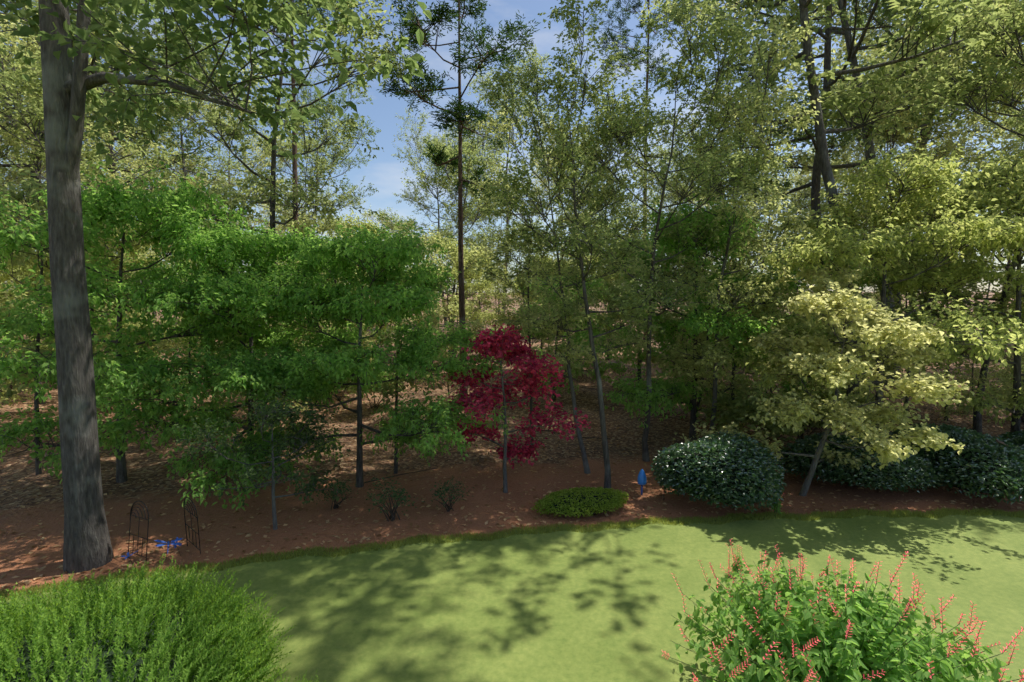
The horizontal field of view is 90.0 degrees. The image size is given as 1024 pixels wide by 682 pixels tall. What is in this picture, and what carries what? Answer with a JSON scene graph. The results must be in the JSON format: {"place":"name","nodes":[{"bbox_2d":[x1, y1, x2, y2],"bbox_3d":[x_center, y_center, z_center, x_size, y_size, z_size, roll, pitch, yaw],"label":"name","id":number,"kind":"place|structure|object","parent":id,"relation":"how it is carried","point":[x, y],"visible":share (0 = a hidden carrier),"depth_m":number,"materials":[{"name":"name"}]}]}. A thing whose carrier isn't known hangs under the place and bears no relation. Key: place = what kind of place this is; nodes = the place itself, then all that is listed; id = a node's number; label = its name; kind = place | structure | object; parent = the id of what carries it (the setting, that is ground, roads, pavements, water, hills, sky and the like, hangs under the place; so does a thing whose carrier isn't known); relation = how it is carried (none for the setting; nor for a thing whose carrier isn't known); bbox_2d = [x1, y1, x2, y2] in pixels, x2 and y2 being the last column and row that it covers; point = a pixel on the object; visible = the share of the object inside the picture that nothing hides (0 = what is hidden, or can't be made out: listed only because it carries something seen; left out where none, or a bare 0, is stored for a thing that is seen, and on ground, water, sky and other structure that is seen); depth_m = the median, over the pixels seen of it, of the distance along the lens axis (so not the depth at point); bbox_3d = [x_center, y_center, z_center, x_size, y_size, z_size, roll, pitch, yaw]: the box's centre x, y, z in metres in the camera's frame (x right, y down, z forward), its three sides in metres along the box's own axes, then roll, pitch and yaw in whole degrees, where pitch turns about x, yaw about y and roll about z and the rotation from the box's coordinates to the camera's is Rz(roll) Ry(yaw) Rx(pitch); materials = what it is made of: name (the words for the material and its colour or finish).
{"place":"outdoors","nodes":[
{"label":"outdoors","id":0,"kind":"place"},
{"bbox_2d":[0,510,1023,681],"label":"lawn","id":1,"kind":"structure","parent":0,"point":[604,605],"depth_m":7.06,"materials":[{"name":"green plant"}]},
{"bbox_2d":[0,553,296,681],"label":"bush","id":2,"kind":"object","parent":1,"relation":"on","point":[160,630],"visible":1,"depth_m":4.31,"materials":[{"name":"green plant"}]},
{"bbox_2d":[0,507,1023,600],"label":"lawn fringe","id":3,"kind":"object","parent":1,"relation":"on","point":[944,511],"visible":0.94,"depth_m":8.88,"materials":[{"name":"green plant"}]},
{"bbox_2d":[662,539,1023,681],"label":"flowering shrub","id":4,"kind":"object","parent":1,"relation":"on","point":[857,641],"visible":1,"depth_m":4.35,"materials":[{"name":"green plant"}]},
{"bbox_2d":[0,292,1023,594],"bbox_3d":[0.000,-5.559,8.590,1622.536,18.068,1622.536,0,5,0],"label":"ground","id":5,"kind":"structure","parent":0,"point":[14,516],"depth_m":10.86,"materials":[{"name":"brown soil"}]},
{"bbox_2d":[0,268,48,408],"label":"understory tree","id":6,"kind":"object","parent":5,"relation":"on","point":[13,397],"visible":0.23,"depth_m":17.88,"materials":[{"name":"green plant"}]},
{"bbox_2d":[0,126,51,355],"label":"tree","id":7,"kind":"object","parent":5,"relation":"on","point":[17,180],"visible":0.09,"depth_m":24.89,"materials":[{"name":"green plant"}]},
{"bbox_2d":[0,164,114,474],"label":"tree","id":8,"kind":"object","parent":5,"relation":"on","point":[32,185],"visible":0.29,"depth_m":11.22,"materials":[{"name":"green plant"}]},
{"bbox_2d":[0,0,169,290],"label":"tree","id":9,"kind":"object","parent":5,"relation":"on","point":[31,47],"visible":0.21,"depth_m":22.49,"materials":[{"name":"green plant"}]},
{"bbox_2d":[0,24,188,403],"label":"tree","id":10,"kind":"object","parent":5,"relation":"on","point":[32,84],"visible":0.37,"depth_m":19.58,"materials":[{"name":"green plant"}]},
{"bbox_2d":[0,0,190,346],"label":"tall tree","id":11,"kind":"object","parent":5,"relation":"on","point":[86,115],"visible":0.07,"depth_m":29.02,"materials":[{"name":"green plant"}]},
{"bbox_2d":[0,195,198,389],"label":"tree","id":12,"kind":"object","parent":5,"relation":"on","point":[136,246],"visible":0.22,"depth_m":15.33,"materials":[{"name":"green plant"}]},
{"bbox_2d":[0,0,216,206],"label":"tall tree","id":13,"kind":"object","parent":5,"relation":"on","point":[3,171],"visible":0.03,"depth_m":35.36,"materials":[{"name":"green plant"}]},
{"bbox_2d":[0,0,248,323],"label":"tall tree","id":14,"kind":"object","parent":5,"relation":"on","point":[187,140],"visible":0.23,"depth_m":28.93,"materials":[{"name":"green plant"}]},
{"bbox_2d":[0,161,276,483],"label":"dogwood tree","id":15,"kind":"object","parent":5,"relation":"on","point":[117,204],"visible":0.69,"depth_m":10.04,"materials":[{"name":"green plant"}]},
{"bbox_2d":[128,501,148,560],"bbox_3d":[-5.762,2.990,7.897,0.471,1.044,0.016,2,-1,25],"label":"garden trellis","id":16,"kind":"object","parent":5,"relation":"on","point":[132,507],"visible":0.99,"depth_m":7.89,"materials":[{"name":"black metal"}]},
{"bbox_2d":[98,252,254,421],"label":"understory tree","id":17,"kind":"object","parent":5,"relation":"on","point":[166,347],"visible":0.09,"depth_m":14.55,"materials":[{"name":"green plant"}]},
{"bbox_2d":[89,3,271,257],"bbox_3d":[-23.281,-11.469,36.911,11.531,25.247,10.777,-1,5,-18],"label":"tall tree","id":18,"kind":"object","parent":5,"relation":"on","point":[226,165],"visible":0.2,"depth_m":36.41,"materials":[{"name":"green plant"}]},
{"bbox_2d":[183,497,200,553],"bbox_3d":[-5.094,2.973,8.148,0.471,1.044,0.014,13,16,34],"label":"garden trellis","id":19,"kind":"object","parent":5,"relation":"on","point":[184,504],"visible":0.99,"depth_m":8.12,"materials":[{"name":"black metal"}]},
{"bbox_2d":[0,0,431,572],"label":"oak tree","id":20,"kind":"object","parent":5,"relation":"on","point":[68,82],"visible":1,"depth_m":7.33,"materials":[{"name":"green plant"}]},
{"bbox_2d":[134,54,299,335],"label":"tall tree","id":21,"kind":"object","parent":5,"relation":"on","point":[257,150],"visible":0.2,"depth_m":43.36,"materials":[{"name":"green plant"}]},
{"bbox_2d":[94,215,366,509],"bbox_3d":[-5.945,0.313,11.460,5.133,6.300,7.301,-1,5,-11],"label":"dogwood tree","id":22,"kind":"object","parent":5,"relation":"on","point":[258,252],"visible":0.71,"depth_m":9.83,"materials":[{"name":"green plant"}]},
{"bbox_2d":[172,384,350,529],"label":"tree","id":23,"kind":"object","parent":5,"relation":"on","point":[286,411],"visible":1,"depth_m":8.67,"materials":[{"name":"green plant"}]},
{"bbox_2d":[117,0,417,419],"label":"tree","id":24,"kind":"object","parent":5,"relation":"on","point":[273,201],"visible":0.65,"depth_m":15.23,"materials":[{"name":"green plant"}]},
{"bbox_2d":[251,97,362,237],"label":"tree","id":25,"kind":"object","parent":5,"relation":"on","point":[323,163],"visible":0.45,"depth_m":40.55,"materials":[{"name":"green plant"}]},
{"bbox_2d":[234,63,380,328],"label":"tall tree","id":26,"kind":"object","parent":5,"relation":"on","point":[348,161],"visible":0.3,"depth_m":54.40,"materials":[{"name":"green plant"}]},
{"bbox_2d":[259,0,360,350],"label":"pine tree","id":27,"kind":"object","parent":5,"relation":"on","point":[294,164],"visible":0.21,"depth_m":32.43,"materials":[{"name":"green plant"}]},
{"bbox_2d":[254,201,405,399],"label":"understory tree","id":28,"kind":"object","parent":5,"relation":"on","point":[328,225],"visible":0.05,"depth_m":18.37,"materials":[{"name":"green plant"}]},
{"bbox_2d":[315,479,358,508],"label":"azalea shrub","id":29,"kind":"object","parent":5,"relation":"on","point":[335,501],"visible":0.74,"depth_m":9.84,"materials":[{"name":"green plant"}]},
{"bbox_2d":[268,209,425,351],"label":"tree","id":30,"kind":"object","parent":5,"relation":"on","point":[358,226],"visible":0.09,"depth_m":21.35,"materials":[{"name":"green plant"}]},
{"bbox_2d":[200,217,514,487],"bbox_3d":[-3.197,0.507,10.862,6.872,5.930,4.831,2,5,19],"label":"dogwood tree","id":31,"kind":"object","parent":5,"relation":"on","point":[371,255],"visible":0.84,"depth_m":10.01,"materials":[{"name":"green plant"}]},
{"bbox_2d":[346,367,404,407],"bbox_3d":[-4.769,1.586,17.866,2.009,1.510,2.352,1,5,16],"label":"understory shrub","id":32,"kind":"object","parent":5,"relation":"on","point":[380,394],"visible":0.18,"depth_m":17.51,"materials":[{"name":"green plant"}]},
{"bbox_2d":[366,475,424,520],"bbox_3d":[-2.155,2.901,9.292,1.179,0.775,1.081,0,5,0],"label":"azalea shrub","id":33,"kind":"object","parent":5,"relation":"on","point":[397,496],"visible":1,"depth_m":9.32,"materials":[{"name":"green plant"}]},
{"bbox_2d":[343,226,461,473],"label":"tree","id":34,"kind":"object","parent":5,"relation":"on","point":[391,389],"visible":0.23,"depth_m":11.57,"materials":[{"name":"green plant"}]},
{"bbox_2d":[372,207,440,263],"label":"tree","id":35,"kind":"object","parent":5,"relation":"on","point":[392,225],"visible":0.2,"depth_m":38.00,"materials":[{"name":"green plant"}]},
{"bbox_2d":[391,107,481,324],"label":"tall tree","id":36,"kind":"object","parent":5,"relation":"on","point":[412,198],"visible":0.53,"depth_m":56.61,"materials":[{"name":"green plant"}]},
{"bbox_2d":[395,299,499,418],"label":"understory tree","id":37,"kind":"object","parent":5,"relation":"on","point":[474,323],"visible":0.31,"depth_m":16.06,"materials":[{"name":"green plant"}]},
{"bbox_2d":[394,236,502,358],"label":"tree","id":38,"kind":"object","parent":5,"relation":"on","point":[469,285],"visible":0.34,"depth_m":28.27,"materials":[{"name":"green plant"}]},
{"bbox_2d":[430,476,473,511],"bbox_3d":[-1.166,2.916,9.817,0.918,0.659,1.002,-2,5,-25],"label":"azalea shrub","id":39,"kind":"object","parent":5,"relation":"on","point":[446,506],"visible":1,"depth_m":9.73,"materials":[{"name":"green plant"}]},
{"bbox_2d":[373,0,539,398],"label":"pine tree","id":40,"kind":"object","parent":5,"relation":"on","point":[458,113],"visible":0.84,"depth_m":16.87,"materials":[{"name":"green plant"}]},
{"bbox_2d":[407,216,514,358],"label":"understory tree","id":41,"kind":"object","parent":5,"relation":"on","point":[454,307],"visible":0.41,"depth_m":25.11,"materials":[{"name":"green plant"}]},
{"bbox_2d":[400,135,525,351],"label":"tree","id":42,"kind":"object","parent":5,"relation":"on","point":[467,164],"visible":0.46,"depth_m":32.39,"materials":[{"name":"green plant"}]},
{"bbox_2d":[418,118,514,316],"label":"tree","id":43,"kind":"object","parent":5,"relation":"on","point":[454,197],"visible":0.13,"depth_m":61.05,"materials":[{"name":"green plant"}]},
{"bbox_2d":[440,253,513,332],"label":"tree","id":44,"kind":"object","parent":5,"relation":"on","point":[488,296],"visible":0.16,"depth_m":47.54,"materials":[{"name":"green plant"}]},
{"bbox_2d":[465,192,525,312],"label":"tree","id":45,"kind":"object","parent":5,"relation":"on","point":[480,226],"visible":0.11,"depth_m":64.85,"materials":[{"name":"green plant"}]},
{"bbox_2d":[476,267,516,329],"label":"tree","id":46,"kind":"object","parent":5,"relation":"on","point":[494,323],"visible":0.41,"depth_m":31.06,"materials":[{"name":"green plant"}]},
{"bbox_2d":[441,45,555,323],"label":"tall tree","id":47,"kind":"object","parent":5,"relation":"on","point":[538,61],"visible":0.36,"depth_m":59.18,"materials":[{"name":"green plant"}]},
{"bbox_2d":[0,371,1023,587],"bbox_3d":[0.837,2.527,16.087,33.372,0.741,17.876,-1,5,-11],"label":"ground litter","id":48,"kind":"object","parent":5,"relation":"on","point":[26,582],"visible":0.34,"depth_m":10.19,"materials":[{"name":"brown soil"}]},
{"bbox_2d":[488,217,543,314],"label":"tree","id":49,"kind":"object","parent":5,"relation":"on","point":[503,295],"visible":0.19,"depth_m":43.28,"materials":[{"name":"green plant"}]},
{"bbox_2d":[443,323,590,492],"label":"japanese maple","id":50,"kind":"object","parent":5,"relation":"on","point":[501,344],"visible":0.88,"depth_m":10.50,"materials":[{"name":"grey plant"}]},
{"bbox_2d":[473,251,580,357],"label":"tree","id":51,"kind":"object","parent":5,"relation":"on","point":[508,312],"visible":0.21,"depth_m":23.75,"materials":[{"name":"green plant"}]},
{"bbox_2d":[468,213,588,447],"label":"tree","id":52,"kind":"object","parent":5,"relation":"on","point":[525,234],"visible":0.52,"depth_m":13.08,"materials":[{"name":"green plant"}]},
{"bbox_2d":[482,269,629,400],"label":"tree","id":53,"kind":"object","parent":5,"relation":"on","point":[602,368],"visible":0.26,"depth_m":19.55,"materials":[{"name":"green plant"}]},
{"bbox_2d":[466,96,664,473],"bbox_3d":[1.269,-1.275,12.104,4.176,9.088,4.256,-2,5,-25],"label":"tree","id":54,"kind":"object","parent":5,"relation":"on","point":[571,354],"visible":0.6,"depth_m":11.61,"materials":[{"name":"green plant"}]},
{"bbox_2d":[522,119,608,263],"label":"tree","id":55,"kind":"object","parent":5,"relation":"on","point":[543,179],"visible":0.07,"depth_m":51.58,"materials":[{"name":"green plant"}]},
{"bbox_2d":[512,244,623,372],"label":"understory tree","id":56,"kind":"object","parent":5,"relation":"on","point":[555,259],"visible":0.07,"depth_m":23.52,"materials":[{"name":"green plant"}]},
{"bbox_2d":[466,0,673,488],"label":"tree","id":57,"kind":"object","parent":5,"relation":"on","point":[626,306],"visible":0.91,"depth_m":10.07,"materials":[{"name":"green plant"}]},
{"bbox_2d":[531,486,628,517],"bbox_3d":[1.328,3.027,9.803,2.046,0.295,1.186,-1,5,-14],"label":"groundcover shrub","id":58,"kind":"object","parent":5,"relation":"on","point":[580,501],"visible":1,"depth_m":9.60,"materials":[{"name":"green plant"}]},
{"bbox_2d":[562,173,647,284],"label":"tree","id":59,"kind":"object","parent":5,"relation":"on","point":[601,213],"visible":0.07,"depth_m":42.88,"materials":[{"name":"green plant"}]},
{"bbox_2d":[533,99,684,359],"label":"tree","id":60,"kind":"object","parent":5,"relation":"on","point":[637,216],"visible":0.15,"depth_m":26.90,"materials":[{"name":"green plant"}]},
{"bbox_2d":[581,0,718,339],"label":"pine tree","id":61,"kind":"object","parent":5,"relation":"on","point":[625,31],"visible":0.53,"depth_m":36.92,"materials":[{"name":"green plant"}]},
{"bbox_2d":[577,228,725,381],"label":"tree","id":62,"kind":"object","parent":5,"relation":"on","point":[638,360],"visible":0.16,"depth_m":21.66,"materials":[{"name":"green plant"}]},
{"bbox_2d":[550,0,790,461],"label":"tree","id":63,"kind":"object","parent":5,"relation":"on","point":[721,32],"visible":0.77,"depth_m":11.02,"materials":[{"name":"green plant"}]},
{"bbox_2d":[647,129,705,312],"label":"tree","id":64,"kind":"object","parent":5,"relation":"on","point":[666,151],"visible":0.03,"depth_m":65.68,"materials":[{"name":"green plant"}]},
{"bbox_2d":[562,188,806,439],"bbox_3d":[5.116,-0.292,14.532,7.651,7.098,5.797,-3,6,-36],"label":"dogwood tree","id":65,"kind":"object","parent":5,"relation":"on","point":[695,325],"visible":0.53,"depth_m":13.08,"materials":[{"name":"green plant"}]},
{"bbox_2d":[635,288,739,404],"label":"understory tree","id":66,"kind":"object","parent":5,"relation":"on","point":[686,341],"visible":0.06,"depth_m":17.92,"materials":[{"name":"green plant"}]},
{"bbox_2d":[629,132,775,307],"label":"tree","id":67,"kind":"object","parent":5,"relation":"on","point":[677,201],"visible":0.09,"depth_m":29.07,"materials":[{"name":"green plant"}]},
{"bbox_2d":[610,222,800,429],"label":"understory tree","id":68,"kind":"object","parent":5,"relation":"on","point":[688,363],"visible":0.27,"depth_m":14.26,"materials":[{"name":"green plant"}]},
{"bbox_2d":[650,431,786,513],"bbox_3d":[4.168,2.433,9.975,2.539,1.096,2.185,-3,5,-31],"label":"round shrub","id":69,"kind":"object","parent":5,"relation":"on","point":[733,471],"visible":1,"depth_m":9.48,"materials":[{"name":"green plant"}]},
{"bbox_2d":[619,1,828,433],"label":"tree","id":70,"kind":"object","parent":5,"relation":"on","point":[716,351],"visible":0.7,"depth_m":11.95,"materials":[{"name":"green plant"}]},
{"bbox_2d":[622,184,862,428],"bbox_3d":[6.351,-0.858,14.953,5.962,8.497,5.983,-3,5,-32],"label":"understory tree","id":71,"kind":"object","parent":5,"relation":"on","point":[794,220],"visible":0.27,"depth_m":13.85,"materials":[{"name":"green plant"}]},
{"bbox_2d":[695,387,812,444],"bbox_3d":[6.046,2.083,12.978,2.890,1.855,2.469,-2,5,-18],"label":"understory shrub","id":72,"kind":"object","parent":5,"relation":"on","point":[748,408],"visible":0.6,"depth_m":12.74,"materials":[{"name":"green plant"}]},
{"bbox_2d":[712,146,842,307],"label":"tree","id":73,"kind":"object","parent":5,"relation":"on","point":[801,197],"visible":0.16,"depth_m":31.98,"materials":[{"name":"green plant"}]},
{"bbox_2d":[685,239,893,399],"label":"tree","id":74,"kind":"object","parent":5,"relation":"on","point":[796,388],"visible":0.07,"depth_m":16.93,"materials":[{"name":"green plant"}]},
{"bbox_2d":[767,392,842,438],"bbox_3d":[8.001,2.101,14.351,2.307,1.481,1.971,3,5,32],"label":"understory shrub","id":75,"kind":"object","parent":5,"relation":"on","point":[816,425],"visible":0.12,"depth_m":13.84,"materials":[{"name":"green plant"}]},
{"bbox_2d":[673,264,974,495],"bbox_3d":[6.183,0.986,10.415,4.954,5.182,4.401,0,5,0],"label":"tree","id":76,"kind":"object","parent":5,"relation":"on","point":[833,366],"visible":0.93,"depth_m":9.53,"materials":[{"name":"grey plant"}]},
{"bbox_2d":[640,0,1022,385],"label":"tall tree","id":77,"kind":"object","parent":5,"relation":"on","point":[854,58],"visible":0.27,"depth_m":23.43,"materials":[{"name":"green plant"}]},
{"bbox_2d":[645,0,1023,426],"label":"tall tree","id":78,"kind":"object","parent":5,"relation":"on","point":[932,25],"visible":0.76,"depth_m":13.31,"materials":[{"name":"green plant"}]},
{"bbox_2d":[664,0,1012,353],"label":"tall tree","id":79,"kind":"object","parent":5,"relation":"on","point":[808,136],"visible":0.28,"depth_m":19.87,"materials":[{"name":"green plant"}]},
{"bbox_2d":[788,137,890,320],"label":"tree","id":80,"kind":"object","parent":5,"relation":"on","point":[836,175],"visible":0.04,"depth_m":42.16,"materials":[{"name":"green plant"}]},
{"bbox_2d":[775,430,942,492],"bbox_3d":[7.436,2.474,11.034,3.239,1.009,2.252,0,5,0],"label":"hedge shrub","id":81,"kind":"object","parent":5,"relation":"on","point":[910,471],"visible":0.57,"depth_m":10.43,"materials":[{"name":"green plant"}]},
{"bbox_2d":[708,138,1023,432],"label":"dogwood tree","id":82,"kind":"object","parent":5,"relation":"on","point":[845,242],"visible":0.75,"depth_m":11.09,"materials":[{"name":"green plant"}]},
{"bbox_2d":[788,21,1009,239],"bbox_3d":[27.182,-11.268,37.312,13.062,22.359,11.734,2,5,23],"label":"tall tree","id":83,"kind":"object","parent":5,"relation":"on","point":[875,139],"visible":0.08,"depth_m":35.73,"materials":[{"name":"green plant"}]},
{"bbox_2d":[777,0,1023,310],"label":"tall tree","id":84,"kind":"object","parent":5,"relation":"on","point":[890,34],"visible":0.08,"depth_m":24.68,"materials":[{"name":"green plant"}]},
{"bbox_2d":[847,56,965,234],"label":"tree","id":85,"kind":"object","parent":5,"relation":"on","point":[896,147],"visible":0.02,"depth_m":44.56,"materials":[{"name":"green plant"}]},
{"bbox_2d":[830,95,986,376],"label":"tree","id":86,"kind":"object","parent":5,"relation":"on","point":[903,141],"visible":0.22,"depth_m":23.06,"materials":[{"name":"green plant"}]},
{"bbox_2d":[819,216,1015,411],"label":"understory tree","id":87,"kind":"object","parent":5,"relation":"on","point":[998,295],"visible":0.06,"depth_m":16.41,"materials":[{"name":"green plant"}]},
{"bbox_2d":[861,232,974,422],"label":"tree","id":88,"kind":"object","parent":5,"relation":"on","point":[912,253],"visible":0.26,"depth_m":14.84,"materials":[{"name":"green plant"}]},
{"bbox_2d":[820,0,1022,319],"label":"tall tree","id":89,"kind":"object","parent":5,"relation":"on","point":[902,79],"visible":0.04,"depth_m":37.18,"materials":[{"name":"green plant"}]},
{"bbox_2d":[853,143,1023,433],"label":"dogwood tree","id":90,"kind":"object","parent":5,"relation":"on","point":[1014,174],"visible":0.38,"depth_m":12.26,"materials":[{"name":"green plant"}]},
{"bbox_2d":[856,0,1023,433],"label":"tree","id":91,"kind":"object","parent":5,"relation":"on","point":[1016,33],"visible":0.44,"depth_m":13.95,"materials":[{"name":"green plant"}]},
{"bbox_2d":[876,0,1023,421],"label":"tree","id":92,"kind":"object","parent":5,"relation":"on","point":[1012,144],"visible":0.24,"depth_m":16.27,"materials":[{"name":"green plant"}]},
{"bbox_2d":[889,423,1023,504],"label":"hedge shrub","id":93,"kind":"object","parent":5,"relation":"on","point":[987,464],"visible":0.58,"depth_m":10.18,"materials":[{"name":"green plant"}]},
{"bbox_2d":[902,214,1010,420],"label":"tree","id":94,"kind":"object","parent":5,"relation":"on","point":[966,365],"visible":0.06,"depth_m":16.38,"materials":[{"name":"green plant"}]},
{"bbox_2d":[918,0,1023,163],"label":"tall tree","id":95,"kind":"object","parent":5,"relation":"on","point":[1004,107],"visible":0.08,"depth_m":22.75,"materials":[{"name":"green plant"}]},
{"bbox_2d":[935,316,1023,420],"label":"understory tree","id":96,"kind":"object","parent":5,"relation":"on","point":[973,382],"visible":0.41,"depth_m":15.34,"materials":[{"name":"green plant"}]},
{"bbox_2d":[952,105,1023,290],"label":"tree","id":97,"kind":"object","parent":5,"relation":"on","point":[1009,260],"visible":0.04,"depth_m":60.29,"materials":[{"name":"green plant"}]},
{"bbox_2d":[955,71,1023,222],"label":"tree","id":98,"kind":"object","parent":5,"relation":"on","point":[1013,112],"visible":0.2,"depth_m":30.67,"materials":[{"name":"green plant"}]},
{"bbox_2d":[966,270,1023,401],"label":"understory tree","id":99,"kind":"object","parent":5,"relation":"on","point":[1009,359],"visible":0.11,"depth_m":16.04,"materials":[{"name":"green plant"}]},
{"bbox_2d":[993,429,1023,455],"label":"hedge shrub","id":100,"kind":"object","parent":5,"relation":"on","point":[1015,438],"visible":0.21,"depth_m":11.44,"materials":[{"name":"green plant"}]},
{"bbox_2d":[0,0,1023,292],"label":"sky","id":101,"kind":"structure","parent":0,"point":[385,172],"materials":[{"name":"blue"}]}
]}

